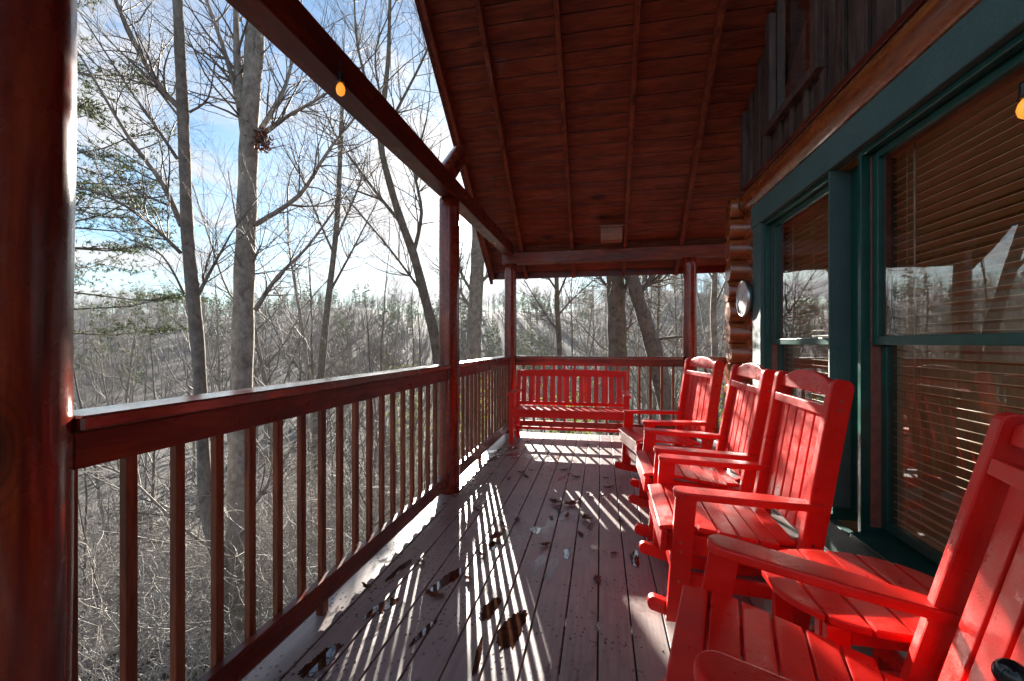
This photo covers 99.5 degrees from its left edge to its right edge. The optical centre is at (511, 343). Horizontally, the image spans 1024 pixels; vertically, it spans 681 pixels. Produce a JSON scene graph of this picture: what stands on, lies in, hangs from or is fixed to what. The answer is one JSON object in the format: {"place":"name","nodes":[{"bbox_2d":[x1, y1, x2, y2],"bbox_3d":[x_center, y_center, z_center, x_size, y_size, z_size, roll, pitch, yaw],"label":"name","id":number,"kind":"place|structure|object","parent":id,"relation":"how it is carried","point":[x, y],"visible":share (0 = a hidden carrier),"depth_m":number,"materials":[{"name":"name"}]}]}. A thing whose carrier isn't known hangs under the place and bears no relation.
{"place":"outdoors","nodes":[
{"label":"outdoors","id":0,"kind":"place"},
{"bbox_2d":[74,0,724,318],"label":"sky","id":1,"kind":"structure","parent":0,"point":[224,129],"materials":[{"name":"blue"}]},
{"bbox_2d":[74,291,826,680],"bbox_3d":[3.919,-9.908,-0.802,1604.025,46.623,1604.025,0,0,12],"label":"ground","id":2,"kind":"structure","parent":0,"point":[162,463],"depth_m":93.64,"materials":[{"name":"grey plant"}]},
{"bbox_2d":[78,381,156,666],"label":"bare tree","id":3,"kind":"object","parent":2,"relation":"on","point":[85,517],"visible":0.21,"depth_m":8.05,"materials":[{"name":"grey plant"}]},
{"bbox_2d":[77,309,163,464],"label":"bare tree","id":4,"kind":"object","parent":2,"relation":"on","point":[108,365],"visible":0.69,"depth_m":43.40,"materials":[{"name":"grey plant"}]},
{"bbox_2d":[74,315,168,563],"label":"bare tree","id":5,"kind":"object","parent":2,"relation":"on","point":[107,402],"visible":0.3,"depth_m":22.97,"materials":[{"name":"grey plant"}]},
{"bbox_2d":[74,265,172,403],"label":"bare tree","id":6,"kind":"object","parent":2,"relation":"on","point":[130,363],"visible":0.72,"depth_m":43.08,"materials":[{"name":"grey plant"}]},
{"bbox_2d":[78,461,168,679],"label":"bare tree","id":7,"kind":"object","parent":2,"relation":"on","point":[83,531],"visible":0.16,"depth_m":6.99,"materials":[{"name":"grey plant"}]},
{"bbox_2d":[86,289,170,401],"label":"bare tree","id":8,"kind":"object","parent":2,"relation":"on","point":[133,387],"visible":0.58,"depth_m":50.08,"materials":[{"name":"grey plant"}]},
{"bbox_2d":[87,346,178,491],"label":"bare tree","id":9,"kind":"object","parent":2,"relation":"on","point":[146,461],"visible":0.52,"depth_m":36.59,"materials":[{"name":"grey plant"}]},
{"bbox_2d":[74,255,196,627],"bbox_3d":[-11.094,2.971,12.026,4.738,10.738,4.206,0,0,-36],"label":"bare tree","id":10,"kind":"object","parent":2,"relation":"on","point":[80,404],"visible":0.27,"depth_m":11.98,"materials":[{"name":"grey plant"}]},
{"bbox_2d":[74,0,230,337],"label":"pine tree","id":11,"kind":"object","parent":2,"relation":"on","point":[115,248],"visible":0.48,"depth_m":14.36,"materials":[{"name":"green plant"}]},
{"bbox_2d":[91,283,224,585],"bbox_3d":[-14.917,4.036,18.656,7.298,13.034,4.799,0,0,44],"label":"bare tree","id":12,"kind":"object","parent":2,"relation":"on","point":[152,463],"visible":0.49,"depth_m":17.66,"materials":[{"name":"grey plant"}]},
{"bbox_2d":[133,285,216,483],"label":"bare tree","id":13,"kind":"object","parent":2,"relation":"on","point":[194,463],"visible":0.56,"depth_m":40.17,"materials":[{"name":"grey plant"}]},
{"bbox_2d":[132,230,230,515],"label":"bare tree","id":14,"kind":"object","parent":2,"relation":"on","point":[188,347],"visible":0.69,"depth_m":32.39,"materials":[{"name":"grey plant"}]},
{"bbox_2d":[75,0,301,656],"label":"bare tree","id":15,"kind":"object","parent":2,"relation":"on","point":[184,217],"visible":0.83,"depth_m":5.54,"materials":[{"name":"grey plant"}]},
{"bbox_2d":[177,248,230,455],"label":"bare tree","id":16,"kind":"object","parent":2,"relation":"on","point":[218,380],"visible":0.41,"depth_m":46.46,"materials":[{"name":"grey plant"}]},
{"bbox_2d":[141,325,272,492],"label":"bare tree","id":17,"kind":"object","parent":2,"relation":"on","point":[210,438],"visible":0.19,"depth_m":23.53,"materials":[{"name":"grey plant"}]},
{"bbox_2d":[184,282,230,439],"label":"bare tree","id":18,"kind":"object","parent":2,"relation":"on","point":[207,342],"visible":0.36,"depth_m":56.02,"materials":[{"name":"grey plant"}]},
{"bbox_2d":[184,301,230,442],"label":"bare tree","id":19,"kind":"object","parent":2,"relation":"on","point":[226,366],"visible":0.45,"depth_m":56.12,"materials":[{"name":"grey plant"}]},
{"bbox_2d":[218,270,278,449],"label":"bare tree","id":20,"kind":"object","parent":2,"relation":"on","point":[264,327],"visible":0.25,"depth_m":51.98,"materials":[{"name":"grey plant"}]},
{"bbox_2d":[75,0,427,651],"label":"bare tree","id":21,"kind":"object","parent":2,"relation":"on","point":[243,296],"visible":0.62,"depth_m":5.92,"materials":[{"name":"grey plant"}]},
{"bbox_2d":[242,121,273,153],"bbox_3d":[-3.415,-2.799,5.895,0.303,0.437,0.344,0,0,12],"label":"leaf nest","id":22,"kind":"object","parent":21,"relation":"on","point":[264,133],"visible":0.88,"depth_m":5.88,"materials":[{"name":"brown plant"}]},
{"bbox_2d":[218,316,297,386],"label":"bare tree","id":23,"kind":"object","parent":2,"relation":"on","point":[257,357],"visible":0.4,"depth_m":43.12,"materials":[{"name":"grey plant"}]},
{"bbox_2d":[230,278,297,438],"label":"bare tree","id":24,"kind":"object","parent":2,"relation":"on","point":[265,427],"visible":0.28,"depth_m":56.77,"materials":[{"name":"grey plant"}]},
{"bbox_2d":[224,321,310,506],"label":"bare tree","id":25,"kind":"object","parent":2,"relation":"on","point":[270,384],"visible":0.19,"depth_m":17.42,"materials":[{"name":"grey plant"}]},
{"bbox_2d":[160,148,383,426],"bbox_3d":[-12.875,-0.033,25.965,11.036,23.668,7.044,0,0,1],"label":"bare tree","id":26,"kind":"object","parent":2,"relation":"on","point":[300,313],"visible":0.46,"depth_m":25.76,"materials":[{"name":"grey plant"}]},
{"bbox_2d":[157,104,389,568],"bbox_3d":[-7.789,0.649,14.324,7.185,15.546,4.883,0,0,2],"label":"bare tree","id":27,"kind":"object","parent":2,"relation":"on","point":[261,359],"visible":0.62,"depth_m":14.77,"materials":[{"name":"grey plant"}]},
{"bbox_2d":[257,301,298,443],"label":"bare tree","id":28,"kind":"object","parent":2,"relation":"on","point":[275,364],"visible":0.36,"depth_m":54.41,"materials":[{"name":"grey plant"}]},
{"bbox_2d":[226,275,363,543],"bbox_3d":[-10.714,3.239,21.322,7.544,13.474,4.961,0,0,21],"label":"bare tree","id":29,"kind":"object","parent":2,"relation":"on","point":[299,365],"visible":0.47,"depth_m":20.54,"materials":[{"name":"grey plant"}]},
{"bbox_2d":[259,326,335,535],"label":"bare tree","id":30,"kind":"object","parent":2,"relation":"on","point":[307,416],"visible":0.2,"depth_m":22.85,"materials":[{"name":"grey plant"}]},
{"bbox_2d":[276,267,343,431],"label":"bare tree","id":31,"kind":"object","parent":2,"relation":"on","point":[318,327],"visible":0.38,"depth_m":61.88,"materials":[{"name":"grey plant"}]},
{"bbox_2d":[281,273,340,379],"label":"bare tree","id":32,"kind":"object","parent":2,"relation":"on","point":[308,332],"visible":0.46,"depth_m":55.02,"materials":[{"name":"grey plant"}]},
{"bbox_2d":[254,207,392,456],"bbox_3d":[-6.785,1.522,15.877,6.329,14.012,5.504,0,0,34],"label":"bare tree","id":33,"kind":"object","parent":2,"relation":"on","point":[311,340],"visible":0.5,"depth_m":16.86,"materials":[{"name":"grey plant"}]},
{"bbox_2d":[258,218,418,504],"bbox_3d":[-5.207,1.296,15.029,4.669,12.680,7.100,0,0,3],"label":"bare tree","id":34,"kind":"object","parent":2,"relation":"on","point":[380,351],"visible":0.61,"depth_m":15.49,"materials":[{"name":"grey plant"}]},
{"bbox_2d":[263,0,428,548],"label":"bare tree","id":35,"kind":"object","parent":2,"relation":"on","point":[331,282],"visible":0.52,"depth_m":14.92,"materials":[{"name":"grey plant"}]},
{"bbox_2d":[309,400,389,550],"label":"bare tree","id":36,"kind":"object","parent":2,"relation":"on","point":[361,463],"visible":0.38,"depth_m":9.23,"materials":[{"name":"grey plant"}]},
{"bbox_2d":[292,281,413,535],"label":"bare tree","id":37,"kind":"object","parent":2,"relation":"on","point":[348,352],"visible":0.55,"depth_m":13.30,"materials":[{"name":"grey plant"}]},
{"bbox_2d":[329,291,392,465],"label":"bare tree","id":38,"kind":"object","parent":2,"relation":"on","point":[351,367],"visible":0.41,"depth_m":42.81,"materials":[{"name":"grey plant"}]},
{"bbox_2d":[265,0,468,478],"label":"bare tree","id":39,"kind":"object","parent":2,"relation":"on","point":[419,282],"visible":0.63,"depth_m":8.94,"materials":[{"name":"grey plant"}]},
{"bbox_2d":[326,275,414,482],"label":"bare tree","id":40,"kind":"object","parent":2,"relation":"on","point":[376,351],"visible":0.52,"depth_m":32.88,"materials":[{"name":"grey plant"}]},
{"bbox_2d":[334,405,415,541],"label":"bare tree","id":41,"kind":"object","parent":2,"relation":"on","point":[377,478],"visible":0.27,"depth_m":7.82,"materials":[{"name":"grey plant"}]},
{"bbox_2d":[312,257,438,525],"bbox_3d":[-2.300,1.752,7.276,2.260,6.138,3.437,0,0,-38],"label":"bare tree","id":42,"kind":"object","parent":2,"relation":"on","point":[361,467],"visible":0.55,"depth_m":6.85,"materials":[{"name":"grey plant"}]},
{"bbox_2d":[330,257,438,459],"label":"bare tree","id":43,"kind":"object","parent":2,"relation":"on","point":[399,342],"visible":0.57,"depth_m":17.31,"materials":[{"name":"grey plant"}]},
{"bbox_2d":[351,312,437,531],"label":"bare tree","id":44,"kind":"object","parent":2,"relation":"on","point":[376,418],"visible":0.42,"depth_m":9.80,"materials":[{"name":"grey plant"}]},
{"bbox_2d":[364,272,429,452],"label":"bare tree","id":45,"kind":"object","parent":2,"relation":"on","point":[388,436],"visible":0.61,"depth_m":49.24,"materials":[{"name":"grey plant"}]},
{"bbox_2d":[74,273,725,429],"bbox_3d":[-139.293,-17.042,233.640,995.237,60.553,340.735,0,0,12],"label":"woods","id":46,"kind":"object","parent":2,"relation":"on","point":[493,303],"visible":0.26,"depth_m":143.46,"materials":[{"name":"grey plant"}]},
{"bbox_2d":[74,273,726,383],"bbox_3d":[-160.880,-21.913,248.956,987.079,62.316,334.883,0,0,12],"label":"pines","id":47,"kind":"object","parent":2,"relation":"on","point":[272,307],"visible":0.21,"depth_m":140.60,"materials":[{"name":"plant"}]},
{"bbox_2d":[374,392,432,516],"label":"bare tree","id":48,"kind":"object","parent":2,"relation":"on","point":[397,465],"visible":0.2,"depth_m":8.69,"materials":[{"name":"grey plant"}]},
{"bbox_2d":[377,350,432,501],"bbox_3d":[-4.604,4.601,19.793,3.324,8.632,3.372,0,0,12],"label":"green bush","id":49,"kind":"object","parent":2,"relation":"on","point":[408,420],"visible":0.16,"depth_m":19.88,"materials":[{"name":"green plant"}]},
{"bbox_2d":[346,392,465,542],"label":"bare tree","id":50,"kind":"object","parent":2,"relation":"on","point":[424,473],"visible":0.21,"depth_m":7.72,"materials":[{"name":"grey plant"}]},
{"bbox_2d":[363,276,460,460],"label":"bare tree","id":51,"kind":"object","parent":2,"relation":"on","point":[420,344],"visible":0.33,"depth_m":24.99,"materials":[{"name":"grey plant"}]},
{"bbox_2d":[395,310,431,454],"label":"bare tree","id":52,"kind":"object","parent":2,"relation":"on","point":[417,358],"visible":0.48,"depth_m":50.50,"materials":[{"name":"grey plant"}]},
{"bbox_2d":[412,215,487,455],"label":"bare tree","id":53,"kind":"object","parent":2,"relation":"on","point":[477,277],"visible":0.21,"depth_m":15.79,"materials":[{"name":"grey plant"}]},
{"bbox_2d":[78,392,829,680],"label":"undergrowth","id":54,"kind":"object","parent":2,"relation":"on","point":[264,561],"visible":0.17,"depth_m":6.80,"materials":[{"name":"plant"}]},
{"bbox_2d":[436,259,502,360],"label":"bare tree","id":55,"kind":"object","parent":2,"relation":"on","point":[461,332],"visible":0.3,"depth_m":49.68,"materials":[{"name":"grey plant"}]},
{"bbox_2d":[482,278,608,433],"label":"bare tree","id":56,"kind":"object","parent":2,"relation":"on","point":[570,387],"visible":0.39,"depth_m":19.93,"materials":[{"name":"grey plant"}]},
{"bbox_2d":[520,281,593,432],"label":"bare tree","id":57,"kind":"object","parent":2,"relation":"on","point":[553,337],"visible":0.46,"depth_m":32.45,"materials":[{"name":"grey plant"}]},
{"bbox_2d":[479,263,664,432],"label":"bare tree","id":58,"kind":"object","parent":2,"relation":"on","point":[558,312],"visible":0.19,"depth_m":10.96,"materials":[{"name":"grey plant"}]},
{"bbox_2d":[561,277,607,401],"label":"bare tree","id":59,"kind":"object","parent":2,"relation":"on","point":[587,330],"visible":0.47,"depth_m":52.25,"materials":[{"name":"grey plant"}]},
{"bbox_2d":[546,276,637,433],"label":"bare tree","id":60,"kind":"object","parent":2,"relation":"on","point":[586,347],"visible":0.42,"depth_m":32.77,"materials":[{"name":"grey plant"}]},
{"bbox_2d":[554,275,682,432],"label":"bare tree","id":61,"kind":"object","parent":2,"relation":"on","point":[636,390],"visible":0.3,"depth_m":18.24,"materials":[{"name":"grey plant"}]},
{"bbox_2d":[518,276,726,419],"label":"bare tree","id":62,"kind":"object","parent":2,"relation":"on","point":[658,304],"visible":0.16,"depth_m":13.18,"materials":[{"name":"grey plant"}]},
{"bbox_2d":[584,275,682,435],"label":"bare tree","id":63,"kind":"object","parent":2,"relation":"on","point":[617,328],"visible":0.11,"depth_m":9.33,"materials":[{"name":"grey plant"}]},
{"bbox_2d":[575,275,710,409],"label":"bare tree","id":64,"kind":"object","parent":2,"relation":"on","point":[654,321],"visible":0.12,"depth_m":24.93,"materials":[{"name":"grey plant"}]},
{"bbox_2d":[582,273,725,419],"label":"bare tree","id":65,"kind":"object","parent":2,"relation":"on","point":[651,339],"visible":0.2,"depth_m":8.88,"materials":[{"name":"grey plant"}]},
{"bbox_2d":[587,274,724,393],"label":"bare tree","id":66,"kind":"object","parent":2,"relation":"on","point":[681,369],"visible":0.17,"depth_m":18.93,"materials":[{"name":"grey plant"}]},
{"bbox_2d":[599,277,718,419],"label":"bare tree","id":67,"kind":"object","parent":2,"relation":"on","point":[647,378],"visible":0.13,"depth_m":20.79,"materials":[{"name":"grey plant"}]},
{"bbox_2d":[603,275,727,423],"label":"bare tree","id":68,"kind":"object","parent":2,"relation":"on","point":[676,343],"visible":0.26,"depth_m":15.93,"materials":[{"name":"grey plant"}]},
{"bbox_2d":[666,274,725,382],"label":"bare tree","id":69,"kind":"object","parent":2,"relation":"on","point":[705,334],"visible":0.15,"depth_m":36.67,"materials":[{"name":"grey plant"}]},
{"bbox_2d":[678,274,727,420],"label":"bare tree","id":70,"kind":"object","parent":2,"relation":"on","point":[724,326],"visible":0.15,"depth_m":17.62,"materials":[{"name":"grey plant"}]},
{"bbox_2d":[706,273,726,439],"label":"bare tree","id":71,"kind":"object","parent":2,"relation":"on","point":[713,309],"visible":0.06,"depth_m":10.94,"materials":[{"name":"grey plant"}]},
{"bbox_2d":[239,432,907,680],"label":"porch deck","id":72,"kind":"structure","parent":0,"point":[375,647],"depth_m":2.18,"materials":[{"name":"paint"}]},
{"bbox_2d":[0,0,76,680],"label":"log post","id":73,"kind":"object","parent":72,"relation":"on","point":[38,99],"visible":1,"depth_m":0.92,"materials":[{"name":"brown wood"}]},
{"bbox_2d":[72,364,450,680],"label":"porch railing","id":74,"kind":"object","parent":72,"relation":"on","point":[126,434],"visible":0.95,"depth_m":1.58,"materials":[{"name":"red wood"}]},
{"bbox_2d":[297,643,344,678],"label":"puddle","id":75,"kind":"object","parent":72,"relation":"on","point":[322,660],"visible":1,"depth_m":1.67,"materials":[{"name":"liquid"}]},
{"bbox_2d":[361,596,398,620],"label":"dead leaves","id":76,"kind":"object","parent":72,"relation":"on","point":[383,606],"visible":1,"depth_m":2.02,"materials":[{"name":"plant"}]},
{"bbox_2d":[425,567,462,593],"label":"dead leaves","id":77,"kind":"object","parent":72,"relation":"on","point":[451,576],"visible":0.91,"depth_m":2.25,"materials":[{"name":"plant"}]},
{"bbox_2d":[439,196,459,494],"bbox_3d":[-0.522,0.015,3.608,0.177,2.426,0.177,0,0,12],"label":"log post","id":78,"kind":"object","parent":72,"relation":"on","point":[449,353],"visible":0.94,"depth_m":3.53,"materials":[{"name":"brown wood"}]},
{"bbox_2d":[225,0,512,254],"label":"roof beam","id":79,"kind":"structure","parent":78,"relation":"on","point":[297,34],"depth_m":2.14,"materials":[{"name":"red wood"}]},
{"bbox_2d":[336,62,344,95],"bbox_3d":[-0.767,-1.183,1.939,0.041,0.148,0.041,0,0,12],"label":"string light","id":80,"kind":"object","parent":79,"relation":"hanging from","point":[340,88],"visible":1,"depth_m":1.93,"materials":[{"name":"orange glass"}]},
{"bbox_2d":[442,145,468,177],"bbox_3d":[-0.509,-1.522,3.709,0.173,0.476,0.505,0,0,12],"label":"log brace","id":81,"kind":"object","parent":79,"relation":"on","point":[455,160],"visible":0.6,"depth_m":3.67,"materials":[{"name":"brown wood"}]},
{"bbox_2d":[472,635,482,675],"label":"puddle","id":82,"kind":"object","parent":72,"relation":"on","point":[477,658],"visible":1,"depth_m":1.69,"materials":[{"name":"liquid"}]},
{"bbox_2d":[460,356,511,473],"bbox_3d":[-0.296,0.699,4.812,0.140,1.058,2.290,0,0,12],"label":"porch railing","id":83,"kind":"object","parent":72,"relation":"on","point":[498,364],"visible":0.83,"depth_m":4.61,"materials":[{"name":"red wood"}]},
{"bbox_2d":[478,596,501,620],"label":"dead leaves","id":84,"kind":"object","parent":72,"relation":"on","point":[488,609],"visible":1,"depth_m":2.00,"materials":[{"name":"plant"}]},
{"bbox_2d":[504,264,516,432],"bbox_3d":[-0.021,0.070,6.006,0.172,2.316,0.176,0,0,12],"label":"log post","id":85,"kind":"object","parent":72,"relation":"on","point":[510,322],"visible":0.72,"depth_m":5.93,"materials":[{"name":"brown wood"}]},
{"bbox_2d":[495,609,527,651],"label":"puddle","id":86,"kind":"object","parent":72,"relation":"on","point":[508,636],"visible":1,"depth_m":1.85,"materials":[{"name":"liquid"}]},
{"bbox_2d":[506,369,631,443],"bbox_3d":[0.710,0.784,5.387,1.460,0.890,0.619,0,0,12],"label":"garden bench","id":87,"kind":"object","parent":72,"relation":"on","point":[563,412],"visible":0.94,"depth_m":5.53,"materials":[{"name":"red paint"}]},
{"bbox_2d":[526,432,614,444],"bbox_3d":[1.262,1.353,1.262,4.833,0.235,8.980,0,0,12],"label":"deck rim","id":88,"kind":"object","parent":72,"relation":"attached to","point":[578,434],"depth_m":5.88,"materials":[{"name":"wood"}]},
{"bbox_2d":[522,443,781,680],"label":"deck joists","id":89,"kind":"object","parent":88,"relation":"attached to","point":[598,582],"depth_m":2.32,"materials":[{"name":"brown wood"}]},
{"bbox_2d":[516,356,683,429],"bbox_3d":[1.125,0.699,5.771,2.170,1.058,0.140,0,0,12],"label":"porch railing","id":90,"kind":"object","parent":72,"relation":"on","point":[650,362],"visible":0.56,"depth_m":5.71,"materials":[{"name":"red wood"}]},
{"bbox_2d":[614,357,740,487],"bbox_3d":[1.432,0.675,3.822,0.948,1.107,0.674,-1,0,0],"label":"rocking chair","id":91,"kind":"object","parent":72,"relation":"on","point":[699,400],"visible":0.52,"depth_m":3.74,"materials":[{"name":"red paint"}]},
{"bbox_2d":[683,257,696,440],"bbox_3d":[2.272,0.070,5.537,0.176,2.316,0.175,0,0,12],"label":"log post","id":92,"kind":"object","parent":72,"relation":"on","point":[689,307],"visible":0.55,"depth_m":5.46,"materials":[{"name":"brown wood"}]},
{"bbox_2d":[502,244,724,265],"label":"end beam","id":93,"kind":"structure","parent":92,"relation":"on","point":[627,254],"depth_m":5.66,"materials":[{"name":"brown wood"}]},
{"bbox_2d":[628,363,797,548],"bbox_3d":[1.267,0.676,2.813,0.948,1.107,0.674,1,0,11],"label":"rocking chair","id":94,"kind":"object","parent":72,"relation":"on","point":[739,435],"visible":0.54,"depth_m":2.66,"materials":[{"name":"red paint"}]},
{"bbox_2d":[639,370,854,644],"bbox_3d":[1.114,0.675,2.063,0.948,1.107,0.674,0,0,13],"label":"rocking chair","id":95,"kind":"object","parent":72,"relation":"on","point":[796,467],"visible":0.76,"depth_m":1.87,"materials":[{"name":"red paint"}]},
{"bbox_2d":[659,412,1023,680],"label":"rocking chair","id":96,"kind":"object","parent":72,"relation":"on","point":[969,609],"visible":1,"depth_m":1.05,"materials":[{"name":"red paint"}]},
{"bbox_2d":[991,658,1023,680],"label":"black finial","id":97,"kind":"object","parent":96,"relation":"on","point":[1004,669],"visible":1,"depth_m":0.50,"materials":[{"name":"plastic"}]},
{"bbox_2d":[761,549,933,677],"bbox_3d":[1.127,1.004,1.392,0.562,0.451,0.494,0,0,12],"label":"side table","id":98,"kind":"object","parent":72,"relation":"on","point":[886,634],"visible":0.49,"depth_m":1.33,"materials":[{"name":"red paint"}]},
{"bbox_2d":[724,0,1023,577],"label":"log cabin","id":99,"kind":"object","parent":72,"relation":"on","point":[874,243],"visible":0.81,"depth_m":2.46,"materials":[{"name":"brown wood"}]},
{"bbox_2d":[414,0,809,283],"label":"porch roof","id":100,"kind":"structure","parent":99,"relation":"attached to","point":[574,124],"depth_m":4.50,"materials":[{"name":"brown wood"}]},
{"bbox_2d":[600,225,623,243],"bbox_3d":[1.240,-1.360,5.411,0.290,0.180,0.210,0,0,12],"label":"ceiling box","id":101,"kind":"object","parent":100,"relation":"attached to","point":[611,233],"visible":1,"depth_m":5.33,"materials":[{"name":"brown wood"}]},
{"bbox_2d":[736,280,752,316],"bbox_3d":[2.164,-0.415,3.982,0.103,0.344,0.344,0,0,12],"label":"wall clock","id":102,"kind":"object","parent":99,"relation":"attached to","point":[744,299],"depth_m":3.94,"materials":[{"name":"metal"}]},
{"bbox_2d":[763,0,827,135],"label":"upper window","id":103,"kind":"structure","parent":99,"relation":"in","point":[797,9],"depth_m":3.45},
{"bbox_2d":[765,176,857,520],"bbox_3d":[2.094,0.012,3.098,0.231,2.067,1.102,0,0,12],"label":"window","id":104,"kind":"structure","parent":99,"relation":"in","point":[812,204],"depth_m":3.39,"materials":[{"name":"green paint"}]},
{"bbox_2d":[850,31,1023,577],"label":"window","id":105,"kind":"structure","parent":99,"relation":"in","point":[991,86],"depth_m":2.02,"materials":[{"name":"green paint"}]},
{"bbox_3d":[1.543,-2.103,1.300,0.005,2.534,0.006,0,0,12],"label":"light cable","id":106,"kind":"object","parent":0,"visible":0},
{"bbox_2d":[1015,81,1023,119],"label":"string light","id":107,"kind":"object","parent":106,"relation":"hanging from","point":[1019,111],"visible":1,"depth_m":1.30,"materials":[{"name":"orange glass"}]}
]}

